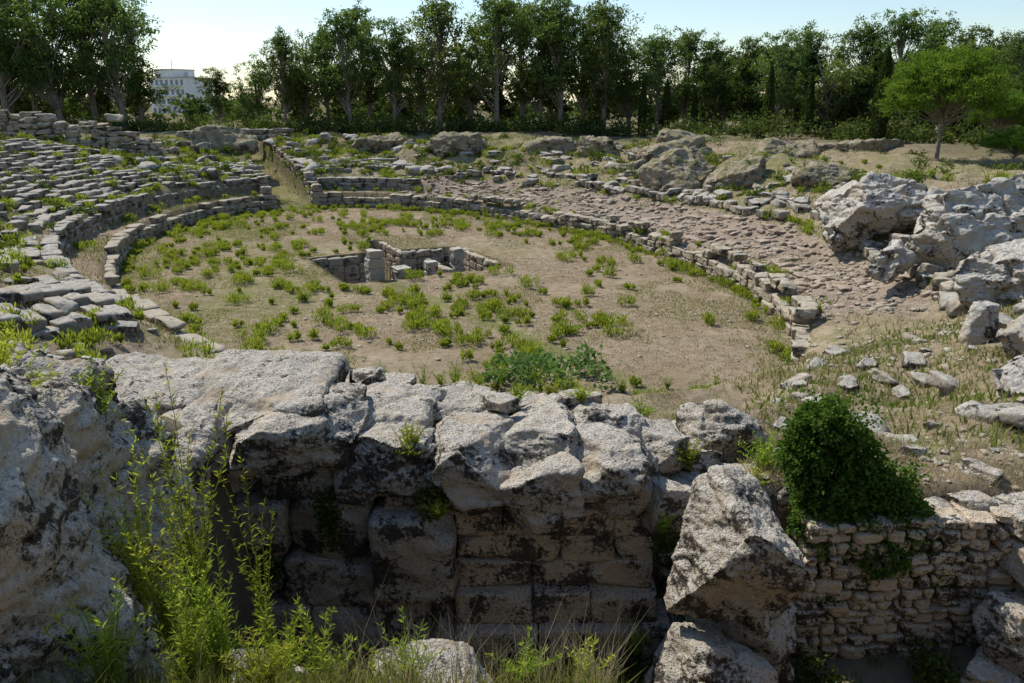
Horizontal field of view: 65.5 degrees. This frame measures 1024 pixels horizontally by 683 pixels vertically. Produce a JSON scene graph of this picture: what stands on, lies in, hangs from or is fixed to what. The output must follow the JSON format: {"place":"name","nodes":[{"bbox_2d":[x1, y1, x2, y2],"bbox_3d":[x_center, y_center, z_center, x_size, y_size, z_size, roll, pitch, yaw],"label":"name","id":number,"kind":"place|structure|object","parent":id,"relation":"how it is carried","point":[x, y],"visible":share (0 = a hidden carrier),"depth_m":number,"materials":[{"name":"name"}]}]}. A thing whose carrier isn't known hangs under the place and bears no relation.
{"place":"outdoors","nodes":[
{"label":"outdoors","id":0,"kind":"place"},
{"bbox_2d":[5,638,663,682],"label":"green grass","id":1,"kind":"structure","parent":0,"point":[168,678],"depth_m":4.80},
{"bbox_2d":[199,571,649,682],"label":"dry grass","id":2,"kind":"structure","parent":0,"point":[492,664],"depth_m":5.00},
{"bbox_2d":[224,457,661,664],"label":"ruined wall","id":3,"kind":"structure","parent":0,"point":[405,546],"depth_m":10.19,"materials":[{"name":"stone"}]},
{"bbox_2d":[104,349,721,534],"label":"ruined wall top blocks","id":4,"kind":"structure","parent":3,"relation":"on","point":[294,413],"depth_m":10.02,"materials":[{"name":"stone"}]},
{"bbox_2d":[0,103,1023,682],"bbox_3d":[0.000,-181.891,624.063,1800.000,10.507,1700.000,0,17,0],"label":"ground","id":5,"kind":"structure","parent":0,"point":[890,669],"depth_m":35.76,"materials":[{"name":"soil"}]},
{"bbox_2d":[0,0,65,124],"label":"eucalyptus tree","id":6,"kind":"object","parent":5,"relation":"on","point":[4,82],"visible":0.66,"depth_m":88.83,"materials":[{"name":"green plant"}]},
{"bbox_2d":[0,0,109,120],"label":"eucalyptus tree","id":7,"kind":"object","parent":5,"relation":"on","point":[54,92],"visible":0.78,"depth_m":90.22,"materials":[{"name":"green plant"}]},
{"bbox_2d":[14,0,135,119],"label":"eucalyptus tree","id":8,"kind":"object","parent":5,"relation":"on","point":[75,37],"visible":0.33,"depth_m":94.34,"materials":[{"name":"green plant"}]},
{"bbox_2d":[0,110,164,156],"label":"perimeter ruin","id":9,"kind":"object","parent":5,"relation":"on","point":[25,122],"visible":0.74,"depth_m":70.57,"materials":[{"name":"stone"}]},
{"bbox_2d":[39,576,151,682],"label":"fleabane plant","id":10,"kind":"object","parent":5,"relation":"on","point":[112,655],"visible":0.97,"depth_m":4.59,"materials":[{"name":"green plant"}]},
{"bbox_2d":[0,339,219,682],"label":"rock outcrop","id":11,"kind":"object","parent":5,"relation":"on","point":[64,442],"visible":0.79,"depth_m":4.96,"materials":[{"name":"stone"}]},
{"bbox_2d":[0,322,63,386],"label":"fleabane plant","id":12,"kind":"object","parent":11,"relation":"on","point":[4,353],"visible":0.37,"depth_m":5.74,"materials":[{"name":"green plant"}]},
{"bbox_2d":[80,439,155,617],"bbox_3d":[-2.807,1.440,5.805,0.515,1.489,0.344,-13,21,-36],"label":"fleabane plant","id":13,"kind":"object","parent":11,"relation":"on","point":[141,596],"visible":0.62,"depth_m":5.83,"materials":[{"name":"green plant"}]},
{"bbox_2d":[95,490,201,649],"bbox_3d":[-2.493,1.686,5.588,0.670,1.143,0.508,-9,19,-28],"label":"fleabane plant","id":14,"kind":"object","parent":11,"relation":"on","point":[161,610],"visible":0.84,"depth_m":5.63,"materials":[{"name":"green plant"}]},
{"bbox_2d":[98,359,232,628],"bbox_3d":[-2.485,1.267,6.154,0.807,2.218,0.751,11,20,33],"label":"fleabane plant","id":15,"kind":"object","parent":11,"relation":"on","point":[191,545],"visible":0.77,"depth_m":6.14,"materials":[{"name":"green plant"}]},
{"bbox_2d":[212,450,277,647],"bbox_3d":[-2.301,1.861,6.918,0.426,1.838,0.594,0,17,0],"label":"fleabane plant","id":16,"kind":"object","parent":11,"relation":"on","point":[258,592],"visible":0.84,"depth_m":6.98,"materials":[{"name":"green plant"}]},
{"bbox_2d":[56,0,164,130],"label":"eucalyptus tree","id":17,"kind":"object","parent":5,"relation":"on","point":[111,80],"visible":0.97,"depth_m":92.03,"materials":[{"name":"green plant"}]},
{"bbox_2d":[92,0,181,129],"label":"eucalyptus tree","id":18,"kind":"object","parent":5,"relation":"on","point":[137,97],"visible":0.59,"depth_m":99.98,"materials":[{"name":"green plant"}]},
{"bbox_2d":[149,78,213,112],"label":"walls","id":19,"kind":"structure","parent":5,"relation":"on","point":[189,86],"depth_m":238.64,"materials":[{"name":"white paint"}]},
{"bbox_2d":[141,578,223,682],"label":"fleabane plant","id":20,"kind":"object","parent":5,"relation":"on","point":[184,651],"visible":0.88,"depth_m":4.86,"materials":[{"name":"green plant"}]},
{"bbox_2d":[149,544,221,681],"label":"fleabane plant","id":21,"kind":"object","parent":5,"relation":"on","point":[189,594],"visible":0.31,"depth_m":5.44,"materials":[{"name":"green plant"}]},
{"bbox_2d":[0,138,414,339],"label":"seating tiers","id":22,"kind":"object","parent":5,"relation":"on","point":[63,300],"visible":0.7,"depth_m":48.47,"materials":[{"name":"stone"}]},
{"bbox_2d":[166,539,253,682],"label":"fleabane plant","id":23,"kind":"object","parent":5,"relation":"on","point":[214,645],"visible":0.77,"depth_m":5.25,"materials":[{"name":"green plant"}]},
{"bbox_2d":[193,67,237,123],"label":"eucalyptus tree","id":24,"kind":"object","parent":5,"relation":"on","point":[218,84],"visible":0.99,"depth_m":106.26,"materials":[{"name":"green plant"}]},
{"bbox_2d":[189,124,258,154],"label":"rock mound","id":25,"kind":"object","parent":5,"relation":"on","point":[220,136],"visible":0.77,"depth_m":76.30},
{"bbox_2d":[40,176,419,306],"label":"wall","id":26,"kind":"structure","parent":5,"relation":"on","point":[53,244],"depth_m":53.24,"materials":[{"name":"stone"}]},
{"bbox_2d":[226,58,276,120],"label":"eucalyptus tree","id":27,"kind":"object","parent":5,"relation":"on","point":[256,98],"visible":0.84,"depth_m":100.19,"materials":[{"name":"green plant"}]},
{"bbox_2d":[209,603,309,682],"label":"fleabane plant","id":28,"kind":"object","parent":5,"relation":"on","point":[250,672],"visible":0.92,"depth_m":4.72,"materials":[{"name":"green plant"}]},
{"bbox_2d":[232,593,307,682],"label":"fleabane plant","id":29,"kind":"object","parent":5,"relation":"on","point":[289,635],"visible":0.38,"depth_m":5.42,"materials":[{"name":"green plant"}]},
{"bbox_2d":[249,25,309,123],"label":"eucalyptus tree","id":30,"kind":"object","parent":5,"relation":"on","point":[281,47],"visible":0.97,"depth_m":94.17,"materials":[{"name":"green plant"}]},
{"bbox_2d":[243,145,322,206],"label":"entrance passage walls","id":31,"kind":"structure","parent":5,"relation":"on","point":[264,188],"depth_m":70.84,"materials":[{"name":"stone"}]},
{"bbox_2d":[262,29,336,120],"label":"eucalyptus tree","id":32,"kind":"object","parent":5,"relation":"on","point":[304,103],"visible":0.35,"depth_m":97.27,"materials":[{"name":"green plant"}]},
{"bbox_2d":[289,17,358,124],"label":"eucalyptus tree","id":33,"kind":"object","parent":5,"relation":"on","point":[322,53],"visible":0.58,"depth_m":95.19,"materials":[{"name":"green plant"}]},
{"bbox_2d":[285,597,368,682],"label":"fleabane plant","id":34,"kind":"object","parent":5,"relation":"on","point":[312,647],"visible":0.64,"depth_m":5.24,"materials":[{"name":"green plant"}]},
{"bbox_2d":[304,5,382,126],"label":"eucalyptus tree","id":35,"kind":"object","parent":5,"relation":"on","point":[343,30],"visible":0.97,"depth_m":92.50,"materials":[{"name":"green plant"}]},
{"bbox_2d":[333,0,399,122],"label":"eucalyptus tree","id":36,"kind":"object","parent":5,"relation":"on","point":[368,99],"visible":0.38,"depth_m":98.61,"materials":[{"name":"green plant"}]},
{"bbox_2d":[351,132,415,153],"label":"rock mound","id":37,"kind":"object","parent":5,"relation":"on","point":[375,142],"visible":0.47,"depth_m":79.67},
{"bbox_2d":[356,15,431,128],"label":"eucalyptus tree","id":38,"kind":"object","parent":5,"relation":"on","point":[390,84],"visible":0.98,"depth_m":93.45,"materials":[{"name":"green plant"}]},
{"bbox_2d":[364,605,445,682],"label":"fleabane plant","id":39,"kind":"object","parent":5,"relation":"on","point":[413,674],"visible":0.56,"depth_m":5.26,"materials":[{"name":"green plant"}]},
{"bbox_2d":[312,241,511,283],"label":"arena pit walls","id":40,"kind":"structure","parent":5,"relation":"on","point":[352,268],"depth_m":49.71,"materials":[{"name":"stone"}]},
{"bbox_2d":[370,638,491,682],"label":"boulder","id":41,"kind":"object","parent":5,"relation":"on","point":[448,653],"visible":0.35,"depth_m":6.31,"materials":[{"name":"stone"}]},
{"bbox_2d":[389,0,480,130],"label":"eucalyptus tree","id":42,"kind":"object","parent":5,"relation":"on","point":[439,33],"visible":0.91,"depth_m":94.17,"materials":[{"name":"green plant"}]},
{"bbox_2d":[119,207,775,395],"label":"dry grass","id":43,"kind":"structure","parent":5,"relation":"on","point":[325,211],"depth_m":37.23,"materials":[{"name":"plant"}]},
{"bbox_2d":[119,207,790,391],"bbox_3d":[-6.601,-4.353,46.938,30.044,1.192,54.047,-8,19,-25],"label":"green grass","id":44,"kind":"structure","parent":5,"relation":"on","point":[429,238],"depth_m":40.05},
{"bbox_2d":[426,131,490,159],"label":"rock mound","id":45,"kind":"object","parent":5,"relation":"on","point":[444,144],"visible":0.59,"depth_m":76.03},
{"bbox_2d":[104,191,818,381],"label":"podium wall","id":46,"kind":"structure","parent":5,"relation":"on","point":[799,313],"depth_m":47.33,"materials":[{"name":"stone"}]},
{"bbox_2d":[419,12,516,117],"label":"eucalyptus tree","id":47,"kind":"object","parent":5,"relation":"on","point":[468,95],"visible":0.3,"depth_m":100.69,"materials":[{"name":"green plant"}]},
{"bbox_2d":[447,0,553,123],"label":"eucalyptus tree","id":48,"kind":"object","parent":5,"relation":"on","point":[493,28],"visible":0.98,"depth_m":92.12,"materials":[{"name":"green plant"}]},
{"bbox_2d":[0,132,1010,386],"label":"fleabane weeds","id":49,"kind":"object","parent":5,"relation":"on","point":[282,262],"visible":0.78,"depth_m":41.03,"materials":[{"name":"green plant"}]},
{"bbox_2d":[0,85,1010,123],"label":"distant trees","id":50,"kind":"object","parent":5,"relation":"on","point":[188,112],"visible":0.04,"depth_m":143.59,"materials":[{"name":"green plant"}]},
{"bbox_2d":[468,0,550,129],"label":"eucalyptus tree","id":51,"kind":"object","parent":5,"relation":"on","point":[518,76],"visible":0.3,"depth_m":98.28,"materials":[{"name":"green plant"}]},
{"bbox_2d":[0,132,1022,440],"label":"dry grass","id":52,"kind":"structure","parent":5,"relation":"on","point":[866,346],"depth_m":27.00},
{"bbox_2d":[0,128,1023,453],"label":"scattered stone blocks","id":53,"kind":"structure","parent":5,"relation":"on","point":[950,304],"depth_m":36.66,"materials":[{"name":"stone"}]},
{"bbox_2d":[0,133,1023,454],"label":"green grass","id":54,"kind":"structure","parent":5,"relation":"on","point":[910,401],"depth_m":21.45,"materials":[{"name":"plant"}]},
{"bbox_2d":[0,126,1023,249],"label":"terrace shrubs","id":55,"kind":"object","parent":5,"relation":"on","point":[825,188],"visible":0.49,"depth_m":69.14,"materials":[{"name":"green plant"}]},
{"bbox_2d":[1,152,1023,498],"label":"rubble stones","id":56,"kind":"object","parent":5,"relation":"on","point":[869,340],"visible":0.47,"depth_m":30.15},
{"bbox_2d":[485,627,563,682],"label":"fleabane plant","id":57,"kind":"object","parent":5,"relation":"on","point":[529,668],"visible":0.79,"depth_m":5.42,"materials":[{"name":"green plant"}]},
{"bbox_2d":[36,108,1023,145],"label":"understory shrubs","id":58,"kind":"object","parent":5,"relation":"on","point":[755,129],"visible":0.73,"depth_m":91.28,"materials":[{"name":"green plant"}]},
{"bbox_2d":[504,0,583,119],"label":"eucalyptus tree","id":59,"kind":"object","parent":5,"relation":"on","point":[541,97],"visible":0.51,"depth_m":96.27,"materials":[{"name":"green plant"}]},
{"bbox_2d":[476,341,617,389],"bbox_3d":[1.129,0.807,27.052,4.629,1.214,3.472,0,17,0],"label":"broadleaf shrub","id":60,"kind":"object","parent":5,"relation":"on","point":[542,359],"visible":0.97,"depth_m":26.89,"materials":[{"name":"green plant"}]},
{"bbox_2d":[511,0,588,124],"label":"eucalyptus tree","id":61,"kind":"object","parent":5,"relation":"on","point":[554,29],"visible":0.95,"depth_m":91.76,"materials":[{"name":"green plant"}]},
{"bbox_2d":[454,504,670,669],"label":"ashlar wall","id":62,"kind":"structure","parent":5,"relation":"on","point":[502,562],"depth_m":10.45,"materials":[{"name":"stone"}]},
{"bbox_2d":[379,353,792,394],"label":"fleabane weeds","id":63,"kind":"object","parent":5,"relation":"on","point":[455,378],"visible":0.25,"depth_m":25.60,"materials":[{"name":"green plant"}]},
{"bbox_2d":[555,2,632,119],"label":"eucalyptus tree","id":64,"kind":"object","parent":5,"relation":"on","point":[583,95],"visible":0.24,"depth_m":97.98,"materials":[{"name":"green plant"}]},
{"bbox_2d":[557,0,644,129],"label":"eucalyptus tree","id":65,"kind":"object","parent":5,"relation":"on","point":[607,23],"visible":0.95,"depth_m":93.21,"materials":[{"name":"green plant"}]},
{"bbox_2d":[253,481,972,682],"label":"creeping plants","id":66,"kind":"object","parent":5,"relation":"on","point":[941,675],"visible":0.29,"depth_m":10.06,"materials":[{"name":"green plant"}]},
{"bbox_2d":[586,23,669,127],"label":"eucalyptus tree","id":67,"kind":"object","parent":5,"relation":"on","point":[627,92],"visible":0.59,"depth_m":97.56,"materials":[{"name":"green plant"}]},
{"bbox_2d":[627,24,704,129],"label":"eucalyptus tree","id":68,"kind":"object","parent":5,"relation":"on","point":[657,61],"visible":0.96,"depth_m":93.96,"materials":[{"name":"green plant"}]},
{"bbox_2d":[397,173,938,308],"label":"path paving stones","id":69,"kind":"object","parent":5,"relation":"on","point":[811,277],"visible":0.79,"depth_m":45.49,"materials":[{"name":"stone"}]},
{"bbox_2d":[636,136,714,161],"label":"rock mound","id":70,"kind":"object","parent":5,"relation":"on","point":[696,145],"visible":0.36,"depth_m":65.47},
{"bbox_2d":[637,146,715,193],"bbox_3d":[12.655,-12.241,59.062,5.230,4.282,5.828,13,21,37],"label":"rock mound","id":71,"kind":"object","parent":5,"relation":"on","point":[685,167],"visible":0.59,"depth_m":57.55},
{"bbox_2d":[659,26,726,126],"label":"eucalyptus tree","id":72,"kind":"object","parent":5,"relation":"on","point":[691,46],"visible":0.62,"depth_m":97.52,"materials":[{"name":"green plant"}]},
{"bbox_2d":[644,622,778,682],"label":"tilted boulder","id":73,"kind":"object","parent":5,"relation":"on","point":[689,652],"visible":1,"depth_m":8.68,"materials":[{"name":"stone"}]},
{"bbox_2d":[687,30,741,126],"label":"eucalyptus tree","id":74,"kind":"object","parent":5,"relation":"on","point":[716,91],"visible":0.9,"depth_m":95.33,"materials":[{"name":"green plant"}]},
{"bbox_2d":[675,399,767,463],"bbox_3d":[3.203,1.346,12.256,1.343,1.089,1.163,0,17,0],"label":"boulder","id":75,"kind":"object","parent":5,"relation":"on","point":[722,425],"visible":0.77,"depth_m":11.84,"materials":[{"name":"stone"}]},
{"bbox_2d":[703,156,765,188],"bbox_3d":[16.125,-11.443,55.901,4.443,3.057,4.869,16,23,42],"label":"rock mound","id":76,"kind":"object","parent":5,"relation":"on","point":[746,173],"visible":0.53,"depth_m":54.28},
{"bbox_2d":[684,601,796,682],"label":"boulder","id":77,"kind":"object","parent":5,"relation":"on","point":[770,637],"visible":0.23,"depth_m":9.29,"materials":[{"name":"stone"}]},
{"bbox_2d":[664,465,815,623],"bbox_3d":[2.605,2.315,8.852,1.606,1.692,1.388,12,20,34],"label":"tilted boulder","id":78,"kind":"object","parent":77,"relation":"on","point":[737,552],"visible":1,"depth_m":8.60,"materials":[{"name":"stone"}]},
{"bbox_2d":[726,34,766,117],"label":"eucalyptus tree","id":79,"kind":"object","parent":5,"relation":"on","point":[747,59],"visible":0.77,"depth_m":97.48,"materials":[{"name":"green plant"}]},
{"bbox_2d":[745,137,820,162],"bbox_3d":[20.813,-13.659,60.421,8.055,3.549,5.022,-4,17,-12],"label":"rock mound","id":80,"kind":"object","parent":5,"relation":"on","point":[805,149],"visible":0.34,"depth_m":58.98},
{"bbox_2d":[748,25,819,130],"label":"eucalyptus tree","id":81,"kind":"object","parent":5,"relation":"on","point":[785,61],"visible":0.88,"depth_m":88.01,"materials":[{"name":"green plant"}]},
{"bbox_2d":[767,19,845,132],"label":"eucalyptus tree","id":82,"kind":"object","parent":5,"relation":"on","point":[810,38],"visible":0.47,"depth_m":91.55,"materials":[{"name":"green plant"}]},
{"bbox_2d":[790,159,857,187],"bbox_3d":[20.420,-10.381,51.889,6.456,2.804,4.176,-15,22,-41],"label":"rock mound","id":83,"kind":"object","parent":5,"relation":"on","point":[808,173],"visible":0.47,"depth_m":49.95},
{"bbox_2d":[787,48,876,132],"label":"eucalyptus tree","id":84,"kind":"object","parent":5,"relation":"on","point":[838,78],"visible":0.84,"depth_m":85.62,"materials":[{"name":"green plant"}]},
{"bbox_2d":[771,380,936,583],"bbox_3d":[4.462,1.763,10.476,2.169,2.750,1.422,0,17,0],"label":"ivy bush","id":85,"kind":"object","parent":5,"relation":"on","point":[825,439],"visible":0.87,"depth_m":10.18,"materials":[{"name":"green plant"}]},
{"bbox_2d":[817,138,905,152],"bbox_3d":[27.945,-14.959,64.603,8.306,3.254,5.064,-13,21,-36],"label":"rock mound","id":86,"kind":"object","parent":5,"relation":"on","point":[877,145],"visible":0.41,"depth_m":61.75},
{"bbox_2d":[821,12,907,125],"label":"eucalyptus tree","id":87,"kind":"object","parent":5,"relation":"on","point":[869,35],"visible":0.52,"depth_m":89.43,"materials":[{"name":"green plant"}]},
{"bbox_2d":[726,425,1023,516],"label":"dry grass","id":88,"kind":"structure","parent":5,"relation":"on","point":[1012,475],"depth_m":11.57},
{"bbox_2d":[813,171,946,251],"bbox_3d":[17.745,-6.292,38.206,6.245,3.744,4.849,0,17,0],"label":"limestone outcrop","id":89,"kind":"object","parent":5,"relation":"on","point":[867,206],"visible":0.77,"depth_m":36.78,"materials":[{"name":"stone"}]},
{"bbox_2d":[839,52,921,132],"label":"broadleaf tree","id":90,"kind":"object","parent":5,"relation":"on","point":[852,107],"visible":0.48,"depth_m":84.30,"materials":[{"name":"green plant"}]},
{"bbox_2d":[869,45,893,138],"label":"cypress tree","id":91,"kind":"object","parent":5,"relation":"on","point":[878,125],"visible":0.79,"depth_m":68.69,"materials":[{"name":"green plant"}]},
{"bbox_2d":[865,239,916,283],"bbox_3d":[14.613,-3.120,30.700,1.878,1.534,1.508,-15,22,-40],"label":"limestone outcrop","id":92,"kind":"object","parent":5,"relation":"on","point":[894,258],"visible":1,"depth_m":30.28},
{"bbox_2d":[851,4,951,117],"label":"eucalyptus tree","id":93,"kind":"object","parent":5,"relation":"on","point":[911,26],"visible":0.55,"depth_m":81.89,"materials":[{"name":"green plant"}]},
{"bbox_2d":[791,443,1023,682],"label":"fallen blocks","id":94,"kind":"object","parent":5,"relation":"on","point":[997,618],"depth_m":10.04,"materials":[{"name":"stone"}]},
{"bbox_2d":[873,39,1022,158],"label":"stone pine","id":95,"kind":"object","parent":5,"relation":"on","point":[961,75],"visible":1,"depth_m":51.80,"materials":[{"name":"green plant"}]},
{"bbox_2d":[900,172,1023,273],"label":"limestone outcrop","id":96,"kind":"object","parent":5,"relation":"on","point":[953,228],"visible":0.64,"depth_m":30.09,"materials":[{"name":"stone"}]},
{"bbox_2d":[958,301,1000,346],"bbox_3d":[12.403,-0.217,21.114,1.111,1.639,0.769,-7,18,-23],"label":"rock outcrop","id":97,"kind":"object","parent":5,"relation":"on","point":[980,324],"visible":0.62,"depth_m":20.85,"materials":[{"name":"stone"}]},
{"bbox_2d":[951,238,1023,308],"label":"limestone outcrop","id":98,"kind":"object","parent":5,"relation":"on","point":[993,273],"visible":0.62,"depth_m":24.96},
{"bbox_2d":[962,84,1023,150],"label":"stone pine","id":99,"kind":"object","parent":5,"relation":"on","point":[1013,114],"visible":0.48,"depth_m":58.88,"materials":[{"name":"green plant"}]},
{"bbox_2d":[971,124,1023,165],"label":"stone pine","id":100,"kind":"object","parent":5,"relation":"on","point":[1013,139],"visible":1,"depth_m":50.21,"materials":[{"name":"green plant"}]},
{"bbox_2d":[991,29,1023,86],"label":"eucalyptus tree","id":101,"kind":"object","parent":5,"relation":"on","point":[1019,45],"visible":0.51,"depth_m":73.73,"materials":[{"name":"green plant"}]},
{"bbox_2d":[992,353,1023,398],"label":"rock outcrop","id":102,"kind":"object","parent":5,"relation":"on","point":[1010,375],"visible":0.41,"depth_m":15.56,"materials":[{"name":"stone"}]},
{"bbox_2d":[996,313,1023,357],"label":"rock outcrop","id":103,"kind":"object","parent":5,"relation":"on","point":[1011,336],"visible":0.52,"depth_m":17.99,"materials":[{"name":"stone"}]},
{"bbox_2d":[10,0,1023,102],"label":"sky","id":104,"kind":"structure","parent":0,"point":[194,35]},
{"bbox_2d":[658,463,796,623],"bbox_3d":[2.997,3.030,11.368,2.090,2.485,1.536,0,17,0],"label":"ruined wall return","id":105,"kind":"object","parent":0,"point":[682,477],"visible":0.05,"depth_m":10.91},
{"bbox_2d":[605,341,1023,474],"bbox_3d":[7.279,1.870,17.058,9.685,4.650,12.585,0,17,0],"label":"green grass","id":106,"kind":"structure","parent":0,"point":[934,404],"depth_m":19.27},
{"bbox_2d":[641,340,1023,496],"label":"dry grass","id":107,"kind":"structure","parent":0,"point":[905,421],"depth_m":15.85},
{"bbox_2d":[790,497,1023,661],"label":"rubble masonry wall","id":108,"kind":"structure","parent":0,"point":[892,614],"depth_m":10.40,"materials":[{"name":"stone"}]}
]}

